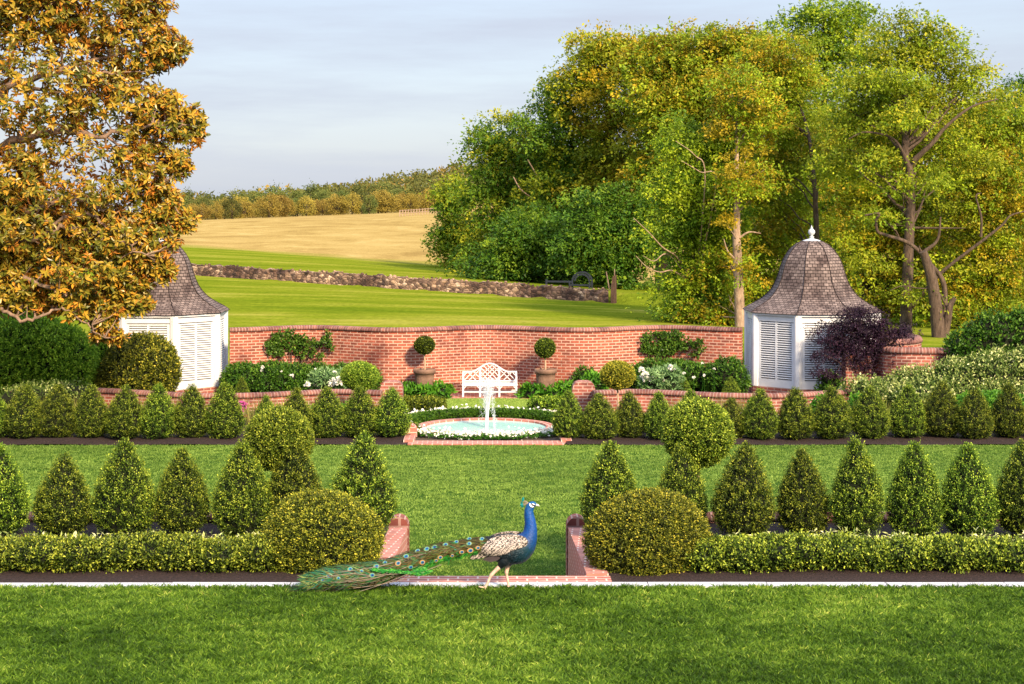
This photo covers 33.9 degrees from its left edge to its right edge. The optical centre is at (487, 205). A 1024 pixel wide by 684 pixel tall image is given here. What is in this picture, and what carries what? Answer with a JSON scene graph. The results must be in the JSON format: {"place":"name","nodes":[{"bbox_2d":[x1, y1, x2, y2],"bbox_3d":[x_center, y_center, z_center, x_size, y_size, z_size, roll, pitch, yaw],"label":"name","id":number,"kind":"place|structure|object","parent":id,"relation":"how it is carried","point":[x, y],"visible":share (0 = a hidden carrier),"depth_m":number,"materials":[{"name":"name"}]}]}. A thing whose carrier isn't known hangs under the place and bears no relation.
{"place":"outdoors","nodes":[
{"label":"outdoors","id":0,"kind":"place"},
{"bbox_2d":[91,233,229,392],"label":"garden pavilion","id":1,"kind":"structure","parent":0,"point":[188,315],"depth_m":42.62,"materials":[{"name":"wood"}]},
{"bbox_2d":[0,521,388,582],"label":"planting bed","id":2,"kind":"object","parent":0,"point":[117,575],"visible":0.14,"depth_m":17.64,"materials":[{"name":"brown soil"}]},
{"bbox_2d":[0,441,32,535],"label":"boxwood cone","id":3,"kind":"object","parent":2,"relation":"on","point":[14,509],"visible":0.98,"depth_m":20.57,"materials":[{"name":"green plant"}]},
{"bbox_2d":[29,451,92,537],"bbox_3d":[-5.261,3.600,20.810,0.819,1.099,0.840,1,1,-18],"label":"boxwood cone","id":4,"kind":"object","parent":2,"relation":"on","point":[61,503],"visible":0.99,"depth_m":20.65,"materials":[{"name":"green plant"}]},
{"bbox_2d":[88,437,159,536],"bbox_3d":[-4.497,3.508,20.794,0.916,1.323,0.831,1,0,2],"label":"boxwood cone","id":5,"kind":"object","parent":2,"relation":"on","point":[126,505],"visible":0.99,"depth_m":20.62,"materials":[{"name":"green plant"}]},
{"bbox_2d":[0,527,289,573],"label":"box hedge","id":6,"kind":"object","parent":2,"relation":"on","point":[160,548],"visible":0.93,"depth_m":17.76,"materials":[{"name":"green plant"}]},
{"bbox_2d":[153,445,211,532],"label":"boxwood cone","id":7,"kind":"object","parent":2,"relation":"on","point":[182,506],"visible":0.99,"depth_m":20.69,"materials":[{"name":"green plant"}]},
{"bbox_2d":[208,437,273,537],"bbox_3d":[-3.040,3.517,20.733,0.856,1.297,0.769,0,1,-34],"label":"boxwood cone","id":8,"kind":"object","parent":2,"relation":"on","point":[242,502],"visible":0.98,"depth_m":20.57,"materials":[{"name":"green plant"}]},
{"bbox_2d":[242,403,317,474],"bbox_3d":[-2.638,3.321,21.298,0.962,1.620,0.950,0,0,0],"label":"standard topiary","id":9,"kind":"object","parent":2,"relation":"on","point":[270,431],"visible":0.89,"depth_m":21.04,"materials":[{"name":"green plant"}]},
{"bbox_2d":[265,437,323,513],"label":"boxwood cone","id":10,"kind":"object","parent":2,"relation":"on","point":[296,475],"visible":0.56,"depth_m":20.84,"materials":[{"name":"green plant"}]},
{"bbox_2d":[258,487,386,573],"bbox_3d":[-1.779,3.631,18.226,1.408,1.182,1.474,0,0,-18],"label":"boxwood ball","id":11,"kind":"object","parent":2,"relation":"on","point":[309,529],"visible":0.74,"depth_m":17.77,"materials":[{"name":"green plant"}]},
{"bbox_2d":[329,430,399,530],"bbox_3d":[-1.535,3.463,20.768,0.945,1.364,0.945,1,0,28],"label":"boxwood cone","id":12,"kind":"object","parent":2,"relation":"on","point":[361,477],"visible":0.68,"depth_m":20.61,"materials":[{"name":"green plant"}]},
{"bbox_2d":[445,398,527,408],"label":"round lawn grass","id":13,"kind":"structure","parent":0,"point":[502,402],"depth_m":41.43,"materials":[{"name":"green plant"}]},
{"bbox_2d":[4,444,1018,575],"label":"lawn","id":14,"kind":"structure","parent":0,"point":[477,570],"depth_m":30.02,"materials":[{"name":"green plant"}]},
{"bbox_2d":[379,513,408,575],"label":"cheek wall","id":15,"kind":"structure","parent":14,"relation":"on","point":[397,537],"depth_m":20.91,"materials":[{"name":"brick"}]},
{"bbox_2d":[566,514,608,575],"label":"cheek wall","id":16,"kind":"structure","parent":14,"relation":"on","point":[577,564],"depth_m":20.48,"materials":[{"name":"brick"}]},
{"bbox_2d":[0,0,1023,211],"label":"sky","id":17,"kind":"structure","parent":0,"point":[293,92],"materials":[{"name":"blue"}]},
{"bbox_2d":[0,581,1023,683],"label":"lawn","id":18,"kind":"structure","parent":0,"point":[515,631],"depth_m":15.12,"materials":[{"name":"green plant"}]},
{"bbox_2d":[287,497,538,593],"bbox_3d":[-0.770,3.457,16.887,2.588,1.040,0.516,0,0,0],"label":"peacock","id":19,"kind":"object","parent":18,"relation":"on","point":[506,549],"visible":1,"depth_m":16.82,"materials":[{"name":"multicoloured"}]},
{"bbox_2d":[9,178,1023,364],"bbox_3d":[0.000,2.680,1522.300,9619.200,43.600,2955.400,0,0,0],"label":"hillside","id":20,"kind":"structure","parent":0,"point":[385,244],"depth_m":84.85,"materials":[{"name":"green plant"}]},
{"bbox_2d":[36,257,608,302],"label":"stone wall","id":21,"kind":"structure","parent":20,"relation":"on","point":[518,289],"depth_m":86.29,"materials":[{"name":"grey stone"}]},
{"bbox_2d":[419,173,483,267],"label":"tree","id":22,"kind":"object","parent":20,"relation":"on","point":[445,232],"visible":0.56,"depth_m":117.16,"materials":[{"name":"green plant"}]},
{"bbox_2d":[183,155,761,206],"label":"hill woodland","id":23,"kind":"object","parent":20,"relation":"on","point":[412,178],"visible":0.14,"depth_m":637.43,"materials":[{"name":"green plant"}]},
{"bbox_2d":[435,106,557,273],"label":"tree","id":24,"kind":"object","parent":20,"relation":"on","point":[500,159],"visible":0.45,"depth_m":102.77,"materials":[{"name":"green plant"}]},
{"bbox_2d":[435,199,583,283],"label":"tree","id":25,"kind":"object","parent":20,"relation":"on","point":[516,248],"visible":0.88,"depth_m":92.80,"materials":[{"name":"green plant"}]},
{"bbox_2d":[485,71,623,283],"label":"tree","id":26,"kind":"object","parent":20,"relation":"on","point":[547,144],"visible":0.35,"depth_m":98.50,"materials":[{"name":"green plant"}]},
{"bbox_2d":[537,169,669,289],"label":"tree","id":27,"kind":"object","parent":20,"relation":"on","point":[599,246],"visible":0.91,"depth_m":88.79,"materials":[{"name":"green plant"}]},
{"bbox_2d":[532,19,686,285],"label":"tree","id":28,"kind":"object","parent":20,"relation":"on","point":[592,53],"visible":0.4,"depth_m":96.53,"materials":[{"name":"green plant"}]},
{"bbox_2d":[587,16,722,288],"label":"tree","id":29,"kind":"object","parent":20,"relation":"on","point":[644,68],"visible":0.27,"depth_m":90.69,"materials":[{"name":"green plant"}]},
{"bbox_2d":[625,107,768,324],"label":"tree","id":30,"kind":"object","parent":20,"relation":"on","point":[688,216],"visible":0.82,"depth_m":63.16,"materials":[{"name":"green plant"}]},
{"bbox_2d":[630,17,827,287],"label":"tree","id":31,"kind":"object","parent":20,"relation":"on","point":[717,41],"visible":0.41,"depth_m":88.77,"materials":[{"name":"green plant"}]},
{"bbox_2d":[672,58,803,326],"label":"tree","id":32,"kind":"object","parent":20,"relation":"on","point":[743,109],"visible":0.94,"depth_m":61.94,"materials":[{"name":"green plant"}]},
{"bbox_2d":[707,28,848,302],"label":"tree","id":33,"kind":"object","parent":20,"relation":"on","point":[793,79],"visible":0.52,"depth_m":65.08,"materials":[{"name":"green plant"}]},
{"bbox_2d":[749,0,905,253],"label":"tree","id":34,"kind":"object","parent":20,"relation":"on","point":[835,23],"visible":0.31,"depth_m":81.04,"materials":[{"name":"green plant"}]},
{"bbox_2d":[797,99,978,326],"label":"tree","id":35,"kind":"object","parent":20,"relation":"on","point":[872,239],"visible":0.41,"depth_m":69.09,"materials":[{"name":"green plant"}]},
{"bbox_2d":[799,1,1023,332],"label":"oak tree","id":36,"kind":"object","parent":20,"relation":"on","point":[911,55],"visible":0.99,"depth_m":59.08,"materials":[{"name":"green plant"}]},
{"bbox_2d":[890,246,955,337],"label":"trunk","id":37,"kind":"object","parent":20,"relation":"on","point":[940,328],"visible":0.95,"depth_m":56.25,"materials":[{"name":"brown plant"}]},
{"bbox_2d":[897,77,1023,328],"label":"tree","id":38,"kind":"object","parent":20,"relation":"on","point":[985,277],"visible":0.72,"depth_m":65.12,"materials":[{"name":"green plant"}]},
{"bbox_2d":[21,391,1019,444],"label":"fountain terrace","id":39,"kind":"structure","parent":0,"point":[542,438],"depth_m":35.09,"materials":[{"name":"brick"}]},
{"bbox_2d":[0,311,100,396],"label":"boxwood mound","id":40,"kind":"object","parent":39,"relation":"on","point":[44,349],"visible":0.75,"depth_m":39.27,"materials":[{"name":"green plant"}]},
{"bbox_2d":[94,330,183,391],"bbox_3d":[-8.365,4.000,40.438,2.102,2.001,2.164,0,0,0],"label":"boxwood mound","id":41,"kind":"object","parent":39,"relation":"on","point":[147,360],"visible":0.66,"depth_m":39.89,"materials":[{"name":"green plant"}]},
{"bbox_2d":[0,415,410,444],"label":"planting bed","id":42,"kind":"object","parent":39,"relation":"on","point":[106,439],"visible":0.21,"depth_m":34.62,"materials":[{"name":"brown soil"}]},
{"bbox_2d":[3,382,42,438],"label":"boxwood cone","id":43,"kind":"object","parent":42,"relation":"on","point":[23,410],"visible":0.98,"depth_m":34.80,"materials":[{"name":"green plant"}]},
{"bbox_2d":[0,377,90,406],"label":"pale flowering shrub","id":44,"kind":"object","parent":42,"relation":"on","point":[72,390],"visible":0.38,"depth_m":38.02,"materials":[{"name":"green plant"}]},
{"bbox_2d":[35,383,76,437],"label":"boxwood cone","id":45,"kind":"object","parent":42,"relation":"on","point":[57,409],"visible":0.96,"depth_m":34.83,"materials":[{"name":"green plant"}]},
{"bbox_2d":[71,384,107,437],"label":"boxwood cone","id":46,"kind":"object","parent":42,"relation":"on","point":[89,417],"visible":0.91,"depth_m":34.85,"materials":[{"name":"green plant"}]},
{"bbox_2d":[0,0,210,347],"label":"magnolia tree","id":47,"kind":"object","parent":42,"relation":"on","point":[100,303],"visible":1,"depth_m":36.06,"materials":[{"name":"orange plant"}]},
{"bbox_2d":[103,384,143,438],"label":"boxwood cone","id":48,"kind":"object","parent":42,"relation":"on","point":[125,412],"visible":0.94,"depth_m":34.71,"materials":[{"name":"green plant"}]},
{"bbox_2d":[137,382,178,439],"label":"boxwood cone","id":49,"kind":"object","parent":42,"relation":"on","point":[157,416],"visible":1,"depth_m":34.74,"materials":[{"name":"green plant"}]},
{"bbox_2d":[171,383,208,437],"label":"boxwood cone","id":50,"kind":"object","parent":42,"relation":"on","point":[190,422],"visible":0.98,"depth_m":34.81,"materials":[{"name":"green plant"}]},
{"bbox_2d":[203,382,246,438],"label":"boxwood cone","id":51,"kind":"object","parent":42,"relation":"on","point":[224,416],"visible":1,"depth_m":34.78,"materials":[{"name":"green plant"}]},
{"bbox_2d":[311,385,345,437],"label":"boxwood cone","id":52,"kind":"object","parent":42,"relation":"on","point":[327,413],"visible":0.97,"depth_m":34.77,"materials":[{"name":"green plant"}]},
{"bbox_2d":[339,360,379,390],"bbox_3d":[-2.855,4.185,37.598,0.952,1.452,0.940,0,0,0],"label":"standard topiary","id":53,"kind":"object","parent":42,"relation":"on","point":[354,374],"visible":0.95,"depth_m":37.35,"materials":[{"name":"green plant"}]},
{"bbox_2d":[341,385,379,437],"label":"boxwood cone","id":54,"kind":"object","parent":42,"relation":"on","point":[358,412],"visible":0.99,"depth_m":34.84,"materials":[{"name":"green plant"}]},
{"bbox_2d":[372,386,412,437],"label":"boxwood cone","id":55,"kind":"object","parent":42,"relation":"on","point":[392,413],"visible":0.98,"depth_m":34.96,"materials":[{"name":"green plant"}]},
{"bbox_2d":[8,380,403,416],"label":"garden wall","id":56,"kind":"structure","parent":39,"relation":"on","point":[110,393],"depth_m":38.87,"materials":[{"name":"brick"}]},
{"bbox_2d":[218,358,383,392],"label":"dark shrub","id":57,"kind":"object","parent":39,"relation":"on","point":[273,378],"visible":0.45,"depth_m":42.30,"materials":[{"name":"green plant"}]},
{"bbox_2d":[408,406,554,423],"bbox_3d":[-0.034,4.773,37.790,3.784,0.372,1.809,0,0,0],"label":"ring hedge","id":58,"kind":"object","parent":39,"relation":"on","point":[418,417],"visible":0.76,"depth_m":38.16,"materials":[{"name":"green plant"}]},
{"bbox_2d":[409,403,555,439],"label":"white bedding flowers","id":59,"kind":"object","parent":39,"relation":"on","point":[481,434],"visible":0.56,"depth_m":35.30,"materials":[{"name":"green plant"}]},
{"bbox_2d":[419,377,550,437],"bbox_3d":[-0.036,4.467,36.850,3.060,1.426,2.897,0,0,0],"label":"fountain","id":60,"kind":"object","parent":39,"relation":"on","point":[488,424],"visible":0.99,"depth_m":37.02,"materials":[{"name":"liquid"}]},
{"bbox_2d":[230,325,742,392],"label":"serpentine wall","id":61,"kind":"structure","parent":39,"relation":"on","point":[391,353],"depth_m":43.54,"materials":[{"name":"red brick"}]},
{"bbox_2d":[264,327,335,363],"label":"espalier","id":62,"kind":"object","parent":61,"relation":"attached to","point":[277,350],"visible":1,"depth_m":43.73,"materials":[{"name":"green plant"}]},
{"bbox_2d":[640,329,706,359],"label":"espalier","id":63,"kind":"object","parent":61,"relation":"attached to","point":[654,348],"visible":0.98,"depth_m":43.76,"materials":[{"name":"green plant"}]},
{"bbox_2d":[408,441,564,444],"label":"brick paving","id":64,"kind":"structure","parent":39,"relation":"on","point":[486,442],"depth_m":34.40,"materials":[{"name":"red brick"}]},
{"bbox_2d":[447,393,528,398],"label":"brick walk","id":65,"kind":"structure","parent":39,"relation":"on","point":[476,395],"depth_m":43.24,"materials":[{"name":"red brick"}]},
{"bbox_2d":[401,379,457,398],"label":"broad leaf plant","id":66,"kind":"object","parent":65,"relation":"on","point":[440,388],"visible":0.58,"depth_m":42.50,"materials":[{"name":"green plant"}]},
{"bbox_2d":[462,363,517,396],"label":"garden bench","id":67,"kind":"object","parent":65,"relation":"on","point":[498,384],"visible":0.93,"depth_m":43.17,"materials":[{"name":"white paint"}]},
{"bbox_2d":[514,379,573,397],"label":"broad leaf plant","id":68,"kind":"object","parent":65,"relation":"on","point":[526,389],"visible":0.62,"depth_m":42.53,"materials":[{"name":"green plant"}]},
{"bbox_2d":[637,362,686,389],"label":"silver perennial","id":69,"kind":"object","parent":39,"relation":"on","point":[671,378],"visible":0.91,"depth_m":40.70,"materials":[{"name":"green plant"}]},
{"bbox_2d":[627,355,711,391],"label":"dark shrub","id":70,"kind":"object","parent":39,"relation":"on","point":[691,368],"visible":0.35,"depth_m":42.44,"materials":[{"name":"green plant"}]},
{"bbox_2d":[572,380,853,413],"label":"garden wall","id":71,"kind":"structure","parent":39,"relation":"on","point":[584,391],"depth_m":38.93,"materials":[{"name":"brick"}]},
{"bbox_2d":[702,354,752,392],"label":"dark shrub","id":72,"kind":"object","parent":39,"relation":"on","point":[727,367],"visible":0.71,"depth_m":41.70,"materials":[{"name":"green plant"}]},
{"bbox_2d":[567,412,1023,444],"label":"planting bed","id":73,"kind":"object","parent":39,"relation":"on","point":[889,438],"visible":0.12,"depth_m":34.61,"materials":[{"name":"brown soil"}]},
{"bbox_2d":[551,389,584,437],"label":"boxwood cone","id":74,"kind":"object","parent":73,"relation":"on","point":[566,419],"visible":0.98,"depth_m":34.79,"materials":[{"name":"green plant"}]},
{"bbox_2d":[578,393,620,439],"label":"boxwood cone","id":75,"kind":"object","parent":73,"relation":"on","point":[600,417],"visible":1,"depth_m":34.62,"materials":[{"name":"green plant"}]},
{"bbox_2d":[599,360,636,406],"bbox_3d":[2.918,4.172,37.594,0.880,1.477,0.842,0,0,0],"label":"standard topiary","id":76,"kind":"object","parent":73,"relation":"on","point":[620,375],"visible":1,"depth_m":37.38,"materials":[{"name":"yellow plant"}]},
{"bbox_2d":[615,390,644,437],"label":"boxwood cone","id":77,"kind":"object","parent":73,"relation":"on","point":[630,416],"visible":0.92,"depth_m":34.88,"materials":[{"name":"green plant"}]},
{"bbox_2d":[642,390,670,439],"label":"boxwood cone","id":78,"kind":"object","parent":73,"relation":"on","point":[655,414],"visible":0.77,"depth_m":34.73,"materials":[{"name":"green plant"}]},
{"bbox_2d":[740,387,780,440],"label":"boxwood cone","id":79,"kind":"object","parent":73,"relation":"on","point":[760,414],"visible":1,"depth_m":34.68,"materials":[{"name":"green plant"}]},
{"bbox_2d":[775,386,816,439],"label":"boxwood cone","id":80,"kind":"object","parent":73,"relation":"on","point":[796,417],"visible":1,"depth_m":34.72,"materials":[{"name":"green plant"}]},
{"bbox_2d":[812,384,854,439],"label":"boxwood cone","id":81,"kind":"object","parent":73,"relation":"on","point":[833,418],"visible":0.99,"depth_m":34.66,"materials":[{"name":"green plant"}]},
{"bbox_2d":[850,384,891,439],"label":"boxwood cone","id":82,"kind":"object","parent":73,"relation":"on","point":[871,416],"visible":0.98,"depth_m":34.71,"materials":[{"name":"green plant"}]},
{"bbox_2d":[888,383,927,437],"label":"boxwood cone","id":83,"kind":"object","parent":73,"relation":"on","point":[907,414],"visible":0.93,"depth_m":34.90,"materials":[{"name":"green plant"}]},
{"bbox_2d":[838,343,1023,410],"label":"pale edged shrub","id":84,"kind":"object","parent":73,"relation":"on","point":[988,371],"visible":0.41,"depth_m":38.75,"materials":[{"name":"green plant"}]},
{"bbox_2d":[922,380,961,437],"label":"boxwood cone","id":85,"kind":"object","parent":73,"relation":"on","point":[940,409],"visible":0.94,"depth_m":34.94,"materials":[{"name":"green plant"}]},
{"bbox_2d":[954,386,994,438],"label":"boxwood cone","id":86,"kind":"object","parent":73,"relation":"on","point":[975,420],"visible":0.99,"depth_m":34.64,"materials":[{"name":"green plant"}]},
{"bbox_2d":[990,382,1023,437],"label":"boxwood cone","id":87,"kind":"object","parent":73,"relation":"on","point":[1007,410],"visible":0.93,"depth_m":34.86,"materials":[{"name":"green plant"}]},
{"bbox_2d":[800,301,923,383],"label":"purple maple","id":88,"kind":"object","parent":39,"relation":"on","point":[861,327],"visible":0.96,"depth_m":41.00,"materials":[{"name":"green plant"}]},
{"bbox_2d":[942,304,1023,362],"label":"laurel bush","id":89,"kind":"object","parent":39,"relation":"on","point":[1001,328],"visible":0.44,"depth_m":40.02,"materials":[{"name":"green plant"}]},
{"bbox_2d":[743,225,882,392],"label":"garden pavilion","id":90,"kind":"structure","parent":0,"point":[810,287],"depth_m":42.88,"materials":[{"name":"wood"}]},
{"bbox_2d":[607,521,1023,582],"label":"planting bed","id":91,"kind":"object","parent":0,"point":[886,575],"visible":0.16,"depth_m":17.59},
{"bbox_2d":[577,440,638,527],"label":"boxwood cone","id":92,"kind":"object","parent":91,"relation":"on","point":[610,475],"visible":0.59,"depth_m":20.59,"materials":[{"name":"green plant"}]},
{"bbox_2d":[579,485,713,583],"bbox_3d":[1.718,3.631,18.231,1.474,1.182,1.408,0,0,-37],"label":"boxwood ball","id":93,"kind":"object","parent":91,"relation":"on","point":[646,531],"visible":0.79,"depth_m":17.80,"materials":[{"name":"green plant"}]},
{"bbox_2d":[656,441,710,519],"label":"boxwood cone","id":94,"kind":"object","parent":91,"relation":"on","point":[680,476],"visible":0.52,"depth_m":20.80,"materials":[{"name":"green plant"}]},
{"bbox_2d":[659,395,736,487],"bbox_3d":[2.674,3.269,21.298,1.006,1.723,0.993,0,0,0],"label":"standard topiary","id":95,"kind":"object","parent":91,"relation":"on","point":[701,428],"visible":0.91,"depth_m":21.04,"materials":[{"name":"green plant"}]},
{"bbox_2d":[709,440,778,539],"bbox_3d":[3.150,3.516,20.606,0.878,1.268,0.831,2,1,37],"label":"boxwood cone","id":96,"kind":"object","parent":91,"relation":"on","point":[743,501],"visible":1,"depth_m":20.43,"materials":[{"name":"green plant"}]},
{"bbox_2d":[775,445,832,534],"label":"boxwood cone","id":97,"kind":"object","parent":91,"relation":"on","point":[803,499],"visible":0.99,"depth_m":20.63,"materials":[{"name":"green plant"}]},
{"bbox_2d":[681,528,1023,573],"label":"box hedge","id":98,"kind":"object","parent":91,"relation":"on","point":[947,551],"visible":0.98,"depth_m":17.76,"materials":[{"name":"green plant"}]},
{"bbox_2d":[828,435,887,535],"bbox_3d":[4.533,3.475,20.636,0.726,1.328,0.822,-1,-1,25],"label":"boxwood cone","id":99,"kind":"object","parent":91,"relation":"on","point":[856,497],"visible":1,"depth_m":20.48,"materials":[{"name":"green plant"}]},
{"bbox_2d":[883,439,945,536],"bbox_3d":[5.271,3.524,20.739,0.783,1.293,0.782,-1,2,-22],"label":"boxwood cone","id":100,"kind":"object","parent":91,"relation":"on","point":[916,497],"visible":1,"depth_m":20.57,"materials":[{"name":"green plant"}]},
{"bbox_2d":[937,440,1002,536],"bbox_3d":[5.929,3.522,20.717,0.773,1.249,0.834,0,-1,-44],"label":"boxwood cone","id":101,"kind":"object","parent":91,"relation":"on","point":[970,502],"visible":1,"depth_m":20.54,"materials":[{"name":"green plant"}]},
{"bbox_2d":[994,438,1023,535],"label":"boxwood cone","id":102,"kind":"object","parent":91,"relation":"on","point":[1011,499],"visible":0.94,"depth_m":20.61,"materials":[{"name":"green plant"}]},
{"label":"ground","id":103,"kind":"structure","parent":0,"visible":0},
{"bbox_2d":[392,576,611,583],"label":"brick steps","id":104,"kind":"structure","parent":103,"relation":"on","point":[528,579],"depth_m":17.39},
{"bbox_2d":[841,334,949,388],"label":"hooked wall","id":105,"kind":"structure","parent":103,"relation":"on","point":[916,352],"depth_m":40.71,"materials":[{"name":"brick"}]},
{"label":"terrace bank","id":106,"kind":"structure","parent":0,"visible":0},
{"bbox_2d":[0,582,1023,587],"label":"kerb","id":107,"kind":"structure","parent":106,"relation":"on","point":[464,584],"depth_m":17.19,"materials":[{"name":"stone"}]},
{"label":"round lawn","id":108,"kind":"structure","parent":0,"visible":0},
{"bbox_2d":[403,394,447,411],"bbox_3d":[-1.577,4.728,39.603,1.305,0.518,1.294,0,0,0],"label":"short hedge","id":109,"kind":"object","parent":108,"relation":"on","point":[425,402],"visible":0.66,"depth_m":39.16,"materials":[{"name":"green plant"}]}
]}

